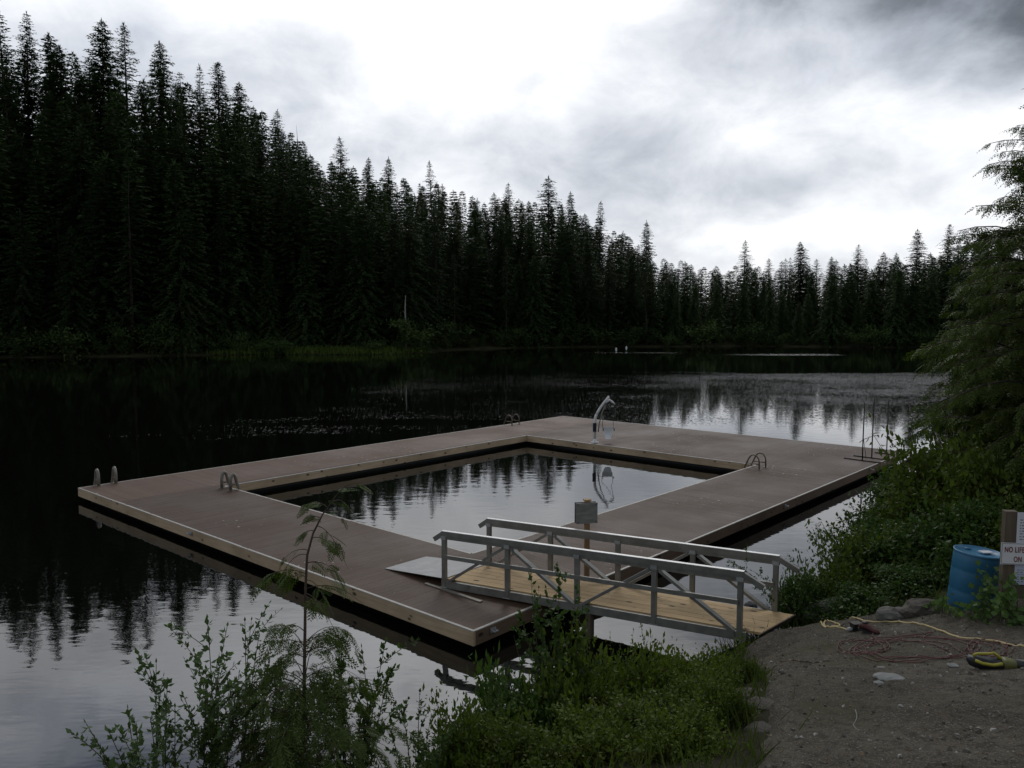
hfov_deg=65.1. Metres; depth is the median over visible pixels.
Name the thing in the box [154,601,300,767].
leafy shrub
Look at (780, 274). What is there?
conifer
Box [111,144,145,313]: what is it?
conifer
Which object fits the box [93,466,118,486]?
swim ladder
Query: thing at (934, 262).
conifer
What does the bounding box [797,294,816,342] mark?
conifer
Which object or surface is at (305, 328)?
conifer
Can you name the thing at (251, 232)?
conifer
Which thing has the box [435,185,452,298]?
conifer
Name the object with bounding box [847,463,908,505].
bush
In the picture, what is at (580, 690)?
bush
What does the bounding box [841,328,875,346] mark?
shrub
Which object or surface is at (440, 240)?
conifer
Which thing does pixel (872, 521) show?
bush
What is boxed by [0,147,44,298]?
conifer
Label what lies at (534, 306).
conifer
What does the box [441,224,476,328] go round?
conifer
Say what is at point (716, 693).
bush
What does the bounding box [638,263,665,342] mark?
conifer
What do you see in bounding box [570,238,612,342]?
conifer
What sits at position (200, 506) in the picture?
floating dock
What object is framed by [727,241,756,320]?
conifer
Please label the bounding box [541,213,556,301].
conifer
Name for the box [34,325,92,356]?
shrub
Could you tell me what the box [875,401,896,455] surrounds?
pole stand
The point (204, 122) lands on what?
conifer
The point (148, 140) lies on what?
conifer
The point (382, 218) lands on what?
conifer
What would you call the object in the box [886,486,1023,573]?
bush
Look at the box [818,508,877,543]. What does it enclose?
leafy shrub
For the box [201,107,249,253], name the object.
conifer
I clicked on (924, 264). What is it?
conifer
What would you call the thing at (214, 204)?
conifer
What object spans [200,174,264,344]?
conifer
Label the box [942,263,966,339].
conifer
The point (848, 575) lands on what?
bush
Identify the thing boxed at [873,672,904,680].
stone
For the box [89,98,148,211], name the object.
conifer
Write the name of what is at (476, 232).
conifer
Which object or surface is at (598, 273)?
conifer
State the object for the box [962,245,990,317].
conifer
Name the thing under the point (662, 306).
conifer
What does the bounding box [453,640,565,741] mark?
bush
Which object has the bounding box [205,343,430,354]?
shore grass
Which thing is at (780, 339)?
shrub
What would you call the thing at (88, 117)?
conifer
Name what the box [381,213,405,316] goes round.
conifer
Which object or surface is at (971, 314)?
cedar tree
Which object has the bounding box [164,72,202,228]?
conifer
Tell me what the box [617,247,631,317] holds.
conifer
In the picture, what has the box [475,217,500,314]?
conifer
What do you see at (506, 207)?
conifer
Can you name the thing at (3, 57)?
conifer
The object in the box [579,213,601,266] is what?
conifer
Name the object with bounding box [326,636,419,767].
leafy shrub
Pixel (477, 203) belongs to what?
conifer
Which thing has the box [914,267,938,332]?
conifer
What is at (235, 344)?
shrub
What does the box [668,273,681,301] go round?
conifer
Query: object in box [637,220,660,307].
conifer
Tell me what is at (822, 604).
bush
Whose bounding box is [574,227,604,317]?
conifer
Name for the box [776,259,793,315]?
conifer
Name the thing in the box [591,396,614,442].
pool lift
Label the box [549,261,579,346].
conifer
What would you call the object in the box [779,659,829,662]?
stick
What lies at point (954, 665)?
stone
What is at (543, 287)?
conifer
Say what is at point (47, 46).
conifer
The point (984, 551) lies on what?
paper scrap
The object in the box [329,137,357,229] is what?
conifer
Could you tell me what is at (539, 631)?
leafy shrub
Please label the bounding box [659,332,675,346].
shrub
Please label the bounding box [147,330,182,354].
shrub
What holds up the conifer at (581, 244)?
on the ground at (714, 761)
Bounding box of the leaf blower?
[966,652,1023,668]
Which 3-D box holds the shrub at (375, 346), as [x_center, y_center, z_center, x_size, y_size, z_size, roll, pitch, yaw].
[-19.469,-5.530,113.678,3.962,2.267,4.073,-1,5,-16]
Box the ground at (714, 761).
[0,223,960,767]
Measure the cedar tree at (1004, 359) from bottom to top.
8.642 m
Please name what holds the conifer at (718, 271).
on the ground at (714, 761)
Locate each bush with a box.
[405,668,517,767]
[443,691,580,767]
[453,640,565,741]
[515,602,628,738]
[533,684,645,767]
[581,629,688,726]
[590,677,715,747]
[603,688,752,764]
[649,636,738,687]
[650,653,744,708]
[678,671,762,730]
[690,646,756,670]
[712,627,769,684]
[765,548,830,629]
[783,519,870,602]
[795,571,906,622]
[804,510,926,594]
[805,597,843,622]
[816,497,956,570]
[828,494,899,538]
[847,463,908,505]
[856,474,964,531]
[863,551,950,598]
[866,405,1005,527]
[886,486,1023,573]
[908,430,1023,543]
[954,485,1023,550]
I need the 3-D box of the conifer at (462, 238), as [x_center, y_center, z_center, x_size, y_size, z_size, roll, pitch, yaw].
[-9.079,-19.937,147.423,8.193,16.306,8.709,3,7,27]
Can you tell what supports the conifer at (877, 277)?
on the ground at (714, 761)
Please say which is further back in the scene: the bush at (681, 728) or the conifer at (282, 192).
the conifer at (282, 192)
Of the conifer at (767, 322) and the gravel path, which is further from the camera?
the conifer at (767, 322)
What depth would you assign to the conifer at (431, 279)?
129.25 m
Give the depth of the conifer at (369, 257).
117.00 m
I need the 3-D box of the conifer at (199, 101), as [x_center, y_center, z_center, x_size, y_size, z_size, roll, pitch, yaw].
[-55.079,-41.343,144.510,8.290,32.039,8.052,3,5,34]
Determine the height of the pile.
1.367 m
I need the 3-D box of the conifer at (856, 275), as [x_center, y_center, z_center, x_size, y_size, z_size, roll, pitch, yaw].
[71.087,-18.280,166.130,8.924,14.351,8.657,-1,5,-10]
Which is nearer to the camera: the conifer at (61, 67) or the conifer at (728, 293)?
the conifer at (61, 67)
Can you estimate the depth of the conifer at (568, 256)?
143.86 m
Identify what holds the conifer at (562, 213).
on the ground at (714, 761)
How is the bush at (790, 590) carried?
on the ground at (714, 761)
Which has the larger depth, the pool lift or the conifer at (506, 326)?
the conifer at (506, 326)
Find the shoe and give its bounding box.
[858,621,879,633]
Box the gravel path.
[741,599,1023,767]
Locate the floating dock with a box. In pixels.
[78,416,899,646]
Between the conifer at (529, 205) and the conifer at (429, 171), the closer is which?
the conifer at (429, 171)
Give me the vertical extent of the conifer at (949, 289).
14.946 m
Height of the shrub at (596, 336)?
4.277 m
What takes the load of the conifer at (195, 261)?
on the ground at (714, 761)
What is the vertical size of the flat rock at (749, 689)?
0.082 m
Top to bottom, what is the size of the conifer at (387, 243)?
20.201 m
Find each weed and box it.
[371,688,470,767]
[461,664,520,742]
[599,623,663,695]
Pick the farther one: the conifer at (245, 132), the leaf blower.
the conifer at (245, 132)
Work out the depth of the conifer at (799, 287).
162.05 m
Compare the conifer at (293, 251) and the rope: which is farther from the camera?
the conifer at (293, 251)
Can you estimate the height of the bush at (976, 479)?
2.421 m
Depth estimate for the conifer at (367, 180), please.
153.22 m
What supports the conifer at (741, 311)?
on the ground at (714, 761)
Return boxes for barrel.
[947,544,999,609]
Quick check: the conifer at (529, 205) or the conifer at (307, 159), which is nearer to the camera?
the conifer at (307, 159)
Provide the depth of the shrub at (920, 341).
135.16 m
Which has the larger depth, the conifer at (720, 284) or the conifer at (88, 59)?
the conifer at (720, 284)
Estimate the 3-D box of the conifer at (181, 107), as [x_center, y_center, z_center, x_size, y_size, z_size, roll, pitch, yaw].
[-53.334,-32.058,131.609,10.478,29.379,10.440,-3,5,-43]
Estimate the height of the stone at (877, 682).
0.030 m
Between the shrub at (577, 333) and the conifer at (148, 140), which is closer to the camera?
the conifer at (148, 140)
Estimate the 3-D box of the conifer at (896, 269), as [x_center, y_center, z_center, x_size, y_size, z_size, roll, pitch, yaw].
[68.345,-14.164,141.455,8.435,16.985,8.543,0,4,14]
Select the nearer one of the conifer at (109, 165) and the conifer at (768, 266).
the conifer at (109, 165)
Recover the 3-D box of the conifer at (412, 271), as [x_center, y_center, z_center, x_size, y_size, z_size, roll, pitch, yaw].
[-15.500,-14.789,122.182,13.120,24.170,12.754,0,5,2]
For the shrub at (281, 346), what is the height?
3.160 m
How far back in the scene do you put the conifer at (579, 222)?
164.55 m
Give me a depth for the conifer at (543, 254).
154.68 m
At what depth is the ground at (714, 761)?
109.67 m
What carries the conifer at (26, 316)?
on the ground at (714, 761)
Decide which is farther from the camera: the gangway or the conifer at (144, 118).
the conifer at (144, 118)
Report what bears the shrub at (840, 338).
on the ground at (714, 761)
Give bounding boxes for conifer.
[0,15,33,156]
[0,59,41,238]
[0,62,27,199]
[0,71,35,237]
[0,127,56,314]
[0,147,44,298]
[0,208,56,357]
[0,233,52,352]
[8,12,41,173]
[18,90,66,260]
[22,32,74,189]
[25,107,69,288]
[28,122,136,332]
[30,45,99,196]
[38,149,167,347]
[49,102,119,285]
[60,18,139,193]
[67,61,101,138]
[67,164,137,348]
[76,55,101,149]
[85,61,108,128]
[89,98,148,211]
[91,165,160,352]
[100,23,151,151]
[101,97,135,212]
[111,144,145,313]
[113,72,135,131]
[120,78,165,212]
[127,128,165,296]
[130,135,174,315]
[132,40,200,189]
[136,158,224,348]
[136,212,236,356]
[152,96,203,270]
[158,123,211,299]
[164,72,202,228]
[164,203,215,334]
[165,83,197,169]
[165,98,201,220]
[189,62,232,221]
[189,64,209,190]
[194,168,242,315]
[194,212,257,341]
[195,99,213,154]
[195,126,260,292]
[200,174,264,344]
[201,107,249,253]
[204,134,290,320]
[219,81,276,260]
[229,247,275,342]
[240,117,256,233]
[243,128,290,276]
[250,252,289,345]
[252,113,270,169]
[254,133,301,318]
[255,148,286,298]
[261,183,328,330]
[267,109,294,243]
[272,131,297,264]
[279,153,339,267]
[280,246,331,349]
[285,156,321,299]
[292,163,337,290]
[302,148,316,206]
[309,178,344,307]
[310,195,340,329]
[316,225,365,346]
[326,165,341,264]
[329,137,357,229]
[333,169,360,282]
[336,203,390,348]
[342,200,390,346]
[346,209,391,329]
[361,157,374,254]
[371,191,391,264]
[373,195,395,283]
[375,199,401,317]
[376,210,417,348]
[379,208,452,352]
[380,157,398,218]
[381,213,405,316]
[390,183,403,238]
[403,194,417,226]
[405,228,422,295]
[412,184,428,258]
[414,195,430,241]
[415,251,447,335]
[419,198,463,347]
[419,227,449,321]
[422,160,439,235]
[424,190,457,330]
[427,202,445,287]
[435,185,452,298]
[441,205,480,319]
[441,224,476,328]
[441,253,474,346]
[455,200,467,262]
[457,232,475,314]
[460,199,493,290]
[463,229,501,324]
[465,212,489,259]
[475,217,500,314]
[482,193,504,300]
[485,214,518,329]
[487,218,524,319]
[489,245,520,344]
[497,196,517,249]
[501,183,517,263]
[508,223,554,321]
[512,203,529,288]
[516,257,554,347]
[523,175,563,290]
[523,201,535,263]
[526,214,555,315]
[533,261,560,344]
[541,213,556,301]
[546,215,577,324]
[547,208,571,304]
[548,224,587,342]
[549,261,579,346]
[564,191,576,294]
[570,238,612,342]
[571,215,605,290]
[573,230,592,321]
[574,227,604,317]
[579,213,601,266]
[589,266,611,338]
[593,200,610,295]
[595,248,635,342]
[602,263,620,334]
[605,230,633,318]
[612,246,650,341]
[613,259,628,327]
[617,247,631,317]
[622,252,655,329]
[632,253,665,344]
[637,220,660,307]
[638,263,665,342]
[655,262,675,320]
[656,286,669,334]
[658,268,684,340]
[664,291,684,345]
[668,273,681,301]
[677,262,700,338]
[679,264,702,316]
[683,280,703,343]
[690,272,702,323]
[700,282,730,342]
[703,274,729,325]
[706,300,713,327]
[707,268,725,318]
[722,282,732,315]
[726,278,755,342]
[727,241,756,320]
[730,260,760,315]
[742,271,762,329]
[754,278,767,340]
[756,271,774,303]
[756,288,780,345]
[760,258,780,296]
[772,261,793,322]
[774,281,785,335]
[774,293,793,341]
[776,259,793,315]
[786,242,821,326]
[786,258,794,301]
[787,301,805,344]
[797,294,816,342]
[801,271,819,335]
[807,273,849,346]
[810,259,824,304]
[817,280,838,338]
[818,257,837,324]
[818,260,841,307]
[835,264,860,339]
[843,262,859,332]
[845,300,869,342]
[846,269,885,340]
[848,245,868,311]
[849,262,862,311]
[859,259,867,313]
[869,252,893,309]
[870,260,885,303]
[876,257,917,341]
[877,264,914,347]
[884,272,931,347]
[885,253,897,291]
[904,229,936,306]
[914,258,932,323]
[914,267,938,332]
[916,267,946,343]
[926,261,938,299]
[932,224,958,319]
[936,250,960,322]
[938,261,966,331]
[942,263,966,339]
[949,256,972,288]
[952,238,966,276]
[952,250,983,341]
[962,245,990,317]
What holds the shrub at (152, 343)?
on the ground at (714, 761)
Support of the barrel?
on the gravel path
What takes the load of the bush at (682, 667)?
on the ground at (714, 761)
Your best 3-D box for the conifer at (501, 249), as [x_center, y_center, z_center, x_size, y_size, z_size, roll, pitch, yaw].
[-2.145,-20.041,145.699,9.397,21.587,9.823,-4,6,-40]
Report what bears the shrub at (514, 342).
on the ground at (714, 761)
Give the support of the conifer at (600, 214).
on the ground at (714, 761)
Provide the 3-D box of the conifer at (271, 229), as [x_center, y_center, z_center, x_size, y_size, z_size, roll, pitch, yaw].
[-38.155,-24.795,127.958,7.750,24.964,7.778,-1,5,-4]
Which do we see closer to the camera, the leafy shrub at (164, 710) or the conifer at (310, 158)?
the leafy shrub at (164, 710)
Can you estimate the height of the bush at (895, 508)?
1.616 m
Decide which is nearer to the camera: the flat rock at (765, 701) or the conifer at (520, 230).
the flat rock at (765, 701)
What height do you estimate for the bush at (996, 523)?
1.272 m
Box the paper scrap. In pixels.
[978,550,994,553]
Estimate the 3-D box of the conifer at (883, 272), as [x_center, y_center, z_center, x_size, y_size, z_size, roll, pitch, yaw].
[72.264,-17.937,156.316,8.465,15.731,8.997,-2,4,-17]
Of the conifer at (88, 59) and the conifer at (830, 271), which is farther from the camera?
the conifer at (830, 271)
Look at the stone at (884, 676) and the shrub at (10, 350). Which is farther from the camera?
the shrub at (10, 350)
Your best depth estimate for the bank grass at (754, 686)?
6.18 m
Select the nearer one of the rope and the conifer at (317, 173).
the rope
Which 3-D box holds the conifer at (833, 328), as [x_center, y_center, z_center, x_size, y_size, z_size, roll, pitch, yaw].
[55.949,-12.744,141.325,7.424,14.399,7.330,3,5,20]
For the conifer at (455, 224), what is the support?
on the ground at (714, 761)
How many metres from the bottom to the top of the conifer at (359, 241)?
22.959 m
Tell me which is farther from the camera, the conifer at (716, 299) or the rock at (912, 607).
the conifer at (716, 299)
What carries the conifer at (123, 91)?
on the ground at (714, 761)
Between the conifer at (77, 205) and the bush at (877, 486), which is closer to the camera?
the bush at (877, 486)
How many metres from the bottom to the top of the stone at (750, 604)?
0.159 m
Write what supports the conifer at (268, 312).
on the ground at (714, 761)
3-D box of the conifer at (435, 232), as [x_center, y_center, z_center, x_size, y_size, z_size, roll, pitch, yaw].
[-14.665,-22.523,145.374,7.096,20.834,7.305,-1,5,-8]
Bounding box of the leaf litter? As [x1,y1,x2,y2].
[764,615,1023,767]
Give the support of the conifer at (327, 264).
on the ground at (714, 761)
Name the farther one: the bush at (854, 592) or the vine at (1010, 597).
the bush at (854, 592)
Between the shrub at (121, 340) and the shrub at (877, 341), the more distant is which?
the shrub at (877, 341)
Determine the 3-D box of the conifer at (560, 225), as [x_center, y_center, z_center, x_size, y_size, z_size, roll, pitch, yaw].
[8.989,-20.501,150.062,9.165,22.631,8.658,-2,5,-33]
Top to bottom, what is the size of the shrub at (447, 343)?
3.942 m
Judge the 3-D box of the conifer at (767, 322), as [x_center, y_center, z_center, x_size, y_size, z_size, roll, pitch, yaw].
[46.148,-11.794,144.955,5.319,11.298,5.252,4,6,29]
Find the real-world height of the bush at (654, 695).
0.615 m
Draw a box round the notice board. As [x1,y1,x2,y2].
[998,510,1023,618]
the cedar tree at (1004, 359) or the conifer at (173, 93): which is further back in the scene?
the conifer at (173, 93)
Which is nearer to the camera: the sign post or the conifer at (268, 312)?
the sign post
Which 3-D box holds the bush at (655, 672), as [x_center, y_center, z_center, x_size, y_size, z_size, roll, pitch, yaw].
[1.264,3.201,8.451,1.309,1.214,1.448,1,5,7]
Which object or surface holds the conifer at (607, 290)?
on the ground at (714, 761)
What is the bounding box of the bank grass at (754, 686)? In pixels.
[390,556,948,767]
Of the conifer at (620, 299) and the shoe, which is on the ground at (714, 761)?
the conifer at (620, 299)
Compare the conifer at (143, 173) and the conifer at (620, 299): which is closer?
the conifer at (143, 173)
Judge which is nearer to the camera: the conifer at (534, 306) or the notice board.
the notice board
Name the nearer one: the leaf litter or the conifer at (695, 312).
the leaf litter
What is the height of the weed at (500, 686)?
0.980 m
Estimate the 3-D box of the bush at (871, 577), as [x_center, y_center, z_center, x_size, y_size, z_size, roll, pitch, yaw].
[6.385,3.021,14.003,2.284,1.520,2.384,-2,5,-19]
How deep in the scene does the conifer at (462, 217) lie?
158.60 m
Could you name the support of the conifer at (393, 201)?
on the ground at (714, 761)
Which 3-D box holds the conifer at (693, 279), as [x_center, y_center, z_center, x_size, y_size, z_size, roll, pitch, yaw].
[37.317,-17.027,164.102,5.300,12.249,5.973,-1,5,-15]
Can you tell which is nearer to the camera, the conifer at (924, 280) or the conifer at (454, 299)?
the conifer at (454, 299)
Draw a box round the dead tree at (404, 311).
[403,295,408,350]
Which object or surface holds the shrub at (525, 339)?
on the ground at (714, 761)
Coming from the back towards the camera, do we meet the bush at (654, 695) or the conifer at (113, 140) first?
the conifer at (113, 140)
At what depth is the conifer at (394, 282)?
118.51 m
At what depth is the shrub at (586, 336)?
140.80 m
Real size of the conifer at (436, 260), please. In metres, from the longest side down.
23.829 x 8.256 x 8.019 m
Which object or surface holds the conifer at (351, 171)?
on the ground at (714, 761)
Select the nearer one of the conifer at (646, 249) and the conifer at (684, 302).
the conifer at (684, 302)
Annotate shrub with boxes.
[0,322,49,355]
[20,326,68,355]
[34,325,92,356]
[65,648,218,767]
[96,316,149,354]
[130,315,172,353]
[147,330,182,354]
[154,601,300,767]
[224,330,250,350]
[248,338,268,353]
[260,334,292,353]
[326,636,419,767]
[365,339,385,350]
[380,312,445,350]
[420,317,457,348]
[420,330,436,347]
[431,329,460,348]
[439,320,477,347]
[490,327,514,346]
[503,327,528,346]
[507,325,536,346]
[510,563,602,701]
[558,320,592,345]
[568,318,601,344]
[588,323,613,345]
[615,325,647,346]
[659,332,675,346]
[683,316,727,346]
[721,543,820,625]
[729,319,765,346]
[772,332,790,345]
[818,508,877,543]
[831,326,854,344]
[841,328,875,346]
[859,320,895,347]
[905,325,940,347]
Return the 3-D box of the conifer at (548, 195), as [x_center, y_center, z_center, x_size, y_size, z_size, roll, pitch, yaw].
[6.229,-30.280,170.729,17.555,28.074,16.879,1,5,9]
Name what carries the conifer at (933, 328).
on the ground at (714, 761)
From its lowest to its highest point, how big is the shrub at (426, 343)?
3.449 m
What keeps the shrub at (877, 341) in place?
on the ground at (714, 761)
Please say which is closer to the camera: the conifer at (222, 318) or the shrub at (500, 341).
the conifer at (222, 318)
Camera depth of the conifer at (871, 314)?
143.76 m
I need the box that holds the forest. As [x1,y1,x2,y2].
[0,45,992,346]
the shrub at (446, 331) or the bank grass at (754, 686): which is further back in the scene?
the shrub at (446, 331)
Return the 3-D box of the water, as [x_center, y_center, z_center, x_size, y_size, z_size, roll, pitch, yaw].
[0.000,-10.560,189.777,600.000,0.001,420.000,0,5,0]
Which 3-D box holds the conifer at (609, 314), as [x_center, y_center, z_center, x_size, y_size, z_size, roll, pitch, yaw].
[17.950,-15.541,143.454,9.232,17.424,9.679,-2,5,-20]
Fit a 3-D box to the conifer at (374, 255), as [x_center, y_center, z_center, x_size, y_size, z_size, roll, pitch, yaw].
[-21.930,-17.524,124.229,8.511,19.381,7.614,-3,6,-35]
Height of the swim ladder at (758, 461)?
1.579 m
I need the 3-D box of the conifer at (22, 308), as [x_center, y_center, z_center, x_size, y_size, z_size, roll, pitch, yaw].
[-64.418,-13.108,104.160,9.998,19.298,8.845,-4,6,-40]
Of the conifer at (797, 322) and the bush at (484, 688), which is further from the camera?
the conifer at (797, 322)
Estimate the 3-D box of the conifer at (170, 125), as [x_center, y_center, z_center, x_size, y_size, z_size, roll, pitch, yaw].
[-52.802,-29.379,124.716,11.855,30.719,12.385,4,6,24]
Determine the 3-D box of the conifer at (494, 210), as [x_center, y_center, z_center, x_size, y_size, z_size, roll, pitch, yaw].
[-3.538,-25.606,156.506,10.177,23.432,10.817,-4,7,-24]
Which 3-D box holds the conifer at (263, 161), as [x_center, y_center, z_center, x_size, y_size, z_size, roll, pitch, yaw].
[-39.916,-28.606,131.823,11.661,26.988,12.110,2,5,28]
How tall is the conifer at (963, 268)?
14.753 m
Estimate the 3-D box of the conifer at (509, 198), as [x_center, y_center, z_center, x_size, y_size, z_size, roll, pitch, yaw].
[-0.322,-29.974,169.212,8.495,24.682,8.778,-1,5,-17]
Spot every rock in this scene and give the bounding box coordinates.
[735,688,762,697]
[744,721,771,731]
[748,696,773,710]
[875,606,904,620]
[898,598,945,617]
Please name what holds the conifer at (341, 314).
on the ground at (714, 761)
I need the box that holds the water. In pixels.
[0,346,985,767]
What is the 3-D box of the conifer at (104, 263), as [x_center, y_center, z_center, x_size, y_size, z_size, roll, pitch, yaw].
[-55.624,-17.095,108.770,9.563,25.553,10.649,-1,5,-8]
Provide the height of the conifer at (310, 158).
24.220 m
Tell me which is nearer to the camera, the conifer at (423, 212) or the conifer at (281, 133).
the conifer at (281, 133)
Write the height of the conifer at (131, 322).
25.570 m
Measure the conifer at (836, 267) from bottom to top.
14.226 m
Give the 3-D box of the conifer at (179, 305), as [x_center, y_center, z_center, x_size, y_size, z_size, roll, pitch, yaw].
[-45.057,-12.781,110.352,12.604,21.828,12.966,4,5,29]
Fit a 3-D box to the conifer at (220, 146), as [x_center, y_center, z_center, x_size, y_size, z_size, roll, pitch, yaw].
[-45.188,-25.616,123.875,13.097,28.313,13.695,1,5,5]
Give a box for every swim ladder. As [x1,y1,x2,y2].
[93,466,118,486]
[220,470,240,490]
[503,414,519,425]
[744,452,767,469]
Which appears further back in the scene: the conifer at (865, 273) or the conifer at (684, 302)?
the conifer at (865, 273)
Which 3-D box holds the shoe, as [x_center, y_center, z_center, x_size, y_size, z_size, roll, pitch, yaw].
[4.688,3.195,10.517,0.110,0.125,0.283,-3,6,-33]
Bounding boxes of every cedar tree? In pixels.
[890,88,1023,507]
[899,244,1023,469]
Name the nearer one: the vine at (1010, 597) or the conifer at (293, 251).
the vine at (1010, 597)
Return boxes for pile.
[586,614,593,638]
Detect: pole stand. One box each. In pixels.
[844,397,890,462]
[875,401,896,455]
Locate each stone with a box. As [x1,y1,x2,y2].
[744,601,756,607]
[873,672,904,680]
[873,680,883,684]
[947,663,958,667]
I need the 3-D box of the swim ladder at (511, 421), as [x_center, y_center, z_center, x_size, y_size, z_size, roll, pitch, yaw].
[-0.018,2.131,36.117,0.610,1.579,0.580,4,6,42]
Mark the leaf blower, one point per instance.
(976, 660)
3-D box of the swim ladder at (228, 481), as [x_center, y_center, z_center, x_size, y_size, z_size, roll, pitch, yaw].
[-7.921,3.241,22.602,0.580,1.601,0.394,4,6,42]
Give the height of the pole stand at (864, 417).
2.096 m
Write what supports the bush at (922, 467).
on the ground at (714, 761)
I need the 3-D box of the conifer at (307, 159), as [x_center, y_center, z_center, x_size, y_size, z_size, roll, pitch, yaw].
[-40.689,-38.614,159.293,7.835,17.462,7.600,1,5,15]
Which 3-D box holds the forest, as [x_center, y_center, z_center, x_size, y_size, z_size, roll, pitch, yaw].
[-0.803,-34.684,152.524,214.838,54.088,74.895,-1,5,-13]
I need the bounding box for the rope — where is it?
[820,616,1023,646]
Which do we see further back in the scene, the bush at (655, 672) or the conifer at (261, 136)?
the conifer at (261, 136)
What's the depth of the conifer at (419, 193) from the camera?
147.99 m
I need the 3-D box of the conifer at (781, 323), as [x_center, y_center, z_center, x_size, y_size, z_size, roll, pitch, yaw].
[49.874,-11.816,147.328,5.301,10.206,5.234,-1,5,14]
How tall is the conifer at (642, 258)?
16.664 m
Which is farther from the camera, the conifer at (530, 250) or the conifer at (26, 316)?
the conifer at (530, 250)
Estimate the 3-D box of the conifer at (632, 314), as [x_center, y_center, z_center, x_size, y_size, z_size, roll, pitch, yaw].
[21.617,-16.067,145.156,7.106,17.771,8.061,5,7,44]
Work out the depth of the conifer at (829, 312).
145.15 m
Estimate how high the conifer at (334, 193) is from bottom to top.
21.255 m
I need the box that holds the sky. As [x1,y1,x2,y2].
[0,0,1023,300]
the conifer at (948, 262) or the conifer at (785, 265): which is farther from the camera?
the conifer at (785, 265)
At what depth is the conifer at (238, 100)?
138.10 m
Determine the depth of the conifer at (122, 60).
136.75 m
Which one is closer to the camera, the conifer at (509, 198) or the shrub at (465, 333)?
the shrub at (465, 333)
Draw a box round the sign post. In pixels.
[574,498,597,576]
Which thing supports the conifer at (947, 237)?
on the ground at (714, 761)
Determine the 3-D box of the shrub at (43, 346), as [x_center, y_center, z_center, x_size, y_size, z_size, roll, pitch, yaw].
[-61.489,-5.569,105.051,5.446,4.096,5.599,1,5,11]
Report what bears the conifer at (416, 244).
on the ground at (714, 761)
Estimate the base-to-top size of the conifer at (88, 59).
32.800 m
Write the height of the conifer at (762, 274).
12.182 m
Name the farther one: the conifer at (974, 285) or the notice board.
the conifer at (974, 285)
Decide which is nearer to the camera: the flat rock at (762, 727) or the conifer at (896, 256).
the flat rock at (762, 727)
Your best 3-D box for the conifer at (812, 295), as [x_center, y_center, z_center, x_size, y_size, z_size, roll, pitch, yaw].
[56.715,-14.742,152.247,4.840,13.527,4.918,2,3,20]
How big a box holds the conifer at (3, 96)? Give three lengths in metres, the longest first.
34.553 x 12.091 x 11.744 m
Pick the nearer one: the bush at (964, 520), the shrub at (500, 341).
the bush at (964, 520)
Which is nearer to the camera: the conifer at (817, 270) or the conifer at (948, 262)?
the conifer at (948, 262)
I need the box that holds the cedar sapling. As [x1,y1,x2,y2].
[189,483,424,767]
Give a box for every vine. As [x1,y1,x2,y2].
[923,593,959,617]
[957,560,999,624]
[979,560,1023,628]
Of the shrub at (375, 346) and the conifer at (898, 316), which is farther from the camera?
the conifer at (898, 316)
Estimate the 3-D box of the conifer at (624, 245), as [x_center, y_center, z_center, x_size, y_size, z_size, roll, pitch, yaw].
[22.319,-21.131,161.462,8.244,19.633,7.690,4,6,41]
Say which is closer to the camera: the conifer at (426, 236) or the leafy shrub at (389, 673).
the leafy shrub at (389, 673)
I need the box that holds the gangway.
[385,518,799,640]
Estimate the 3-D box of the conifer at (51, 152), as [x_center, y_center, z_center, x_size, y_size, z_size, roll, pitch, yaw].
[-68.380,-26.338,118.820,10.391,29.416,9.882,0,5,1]
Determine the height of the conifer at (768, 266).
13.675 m
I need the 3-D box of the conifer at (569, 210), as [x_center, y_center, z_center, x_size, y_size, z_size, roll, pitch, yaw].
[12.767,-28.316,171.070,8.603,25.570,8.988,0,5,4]
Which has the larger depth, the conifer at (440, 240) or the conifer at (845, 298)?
the conifer at (845, 298)
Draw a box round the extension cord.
[837,631,1013,662]
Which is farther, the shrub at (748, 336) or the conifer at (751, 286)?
the conifer at (751, 286)
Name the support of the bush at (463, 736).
on the ground at (714, 761)
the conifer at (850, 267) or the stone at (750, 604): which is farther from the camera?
the conifer at (850, 267)
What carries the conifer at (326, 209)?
on the ground at (714, 761)
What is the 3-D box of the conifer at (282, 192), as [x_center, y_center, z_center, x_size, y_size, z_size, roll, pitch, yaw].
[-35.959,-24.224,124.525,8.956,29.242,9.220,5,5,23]
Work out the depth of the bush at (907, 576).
12.51 m
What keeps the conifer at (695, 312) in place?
on the ground at (714, 761)
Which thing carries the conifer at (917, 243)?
on the ground at (714, 761)
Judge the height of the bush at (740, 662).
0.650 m
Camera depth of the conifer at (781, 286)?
155.61 m
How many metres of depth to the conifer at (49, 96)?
125.28 m
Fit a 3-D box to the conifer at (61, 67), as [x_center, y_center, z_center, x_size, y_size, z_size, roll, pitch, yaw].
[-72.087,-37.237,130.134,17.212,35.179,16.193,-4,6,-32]
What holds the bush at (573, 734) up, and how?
on the ground at (714, 761)
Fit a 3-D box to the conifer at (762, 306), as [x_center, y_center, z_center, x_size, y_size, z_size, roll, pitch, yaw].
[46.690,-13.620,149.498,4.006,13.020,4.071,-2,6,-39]
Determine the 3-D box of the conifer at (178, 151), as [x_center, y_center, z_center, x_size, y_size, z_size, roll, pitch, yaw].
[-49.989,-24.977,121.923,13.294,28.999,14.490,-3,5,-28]
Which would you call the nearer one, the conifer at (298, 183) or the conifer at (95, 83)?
the conifer at (298, 183)
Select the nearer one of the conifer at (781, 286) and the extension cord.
the extension cord
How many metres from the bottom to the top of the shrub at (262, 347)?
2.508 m

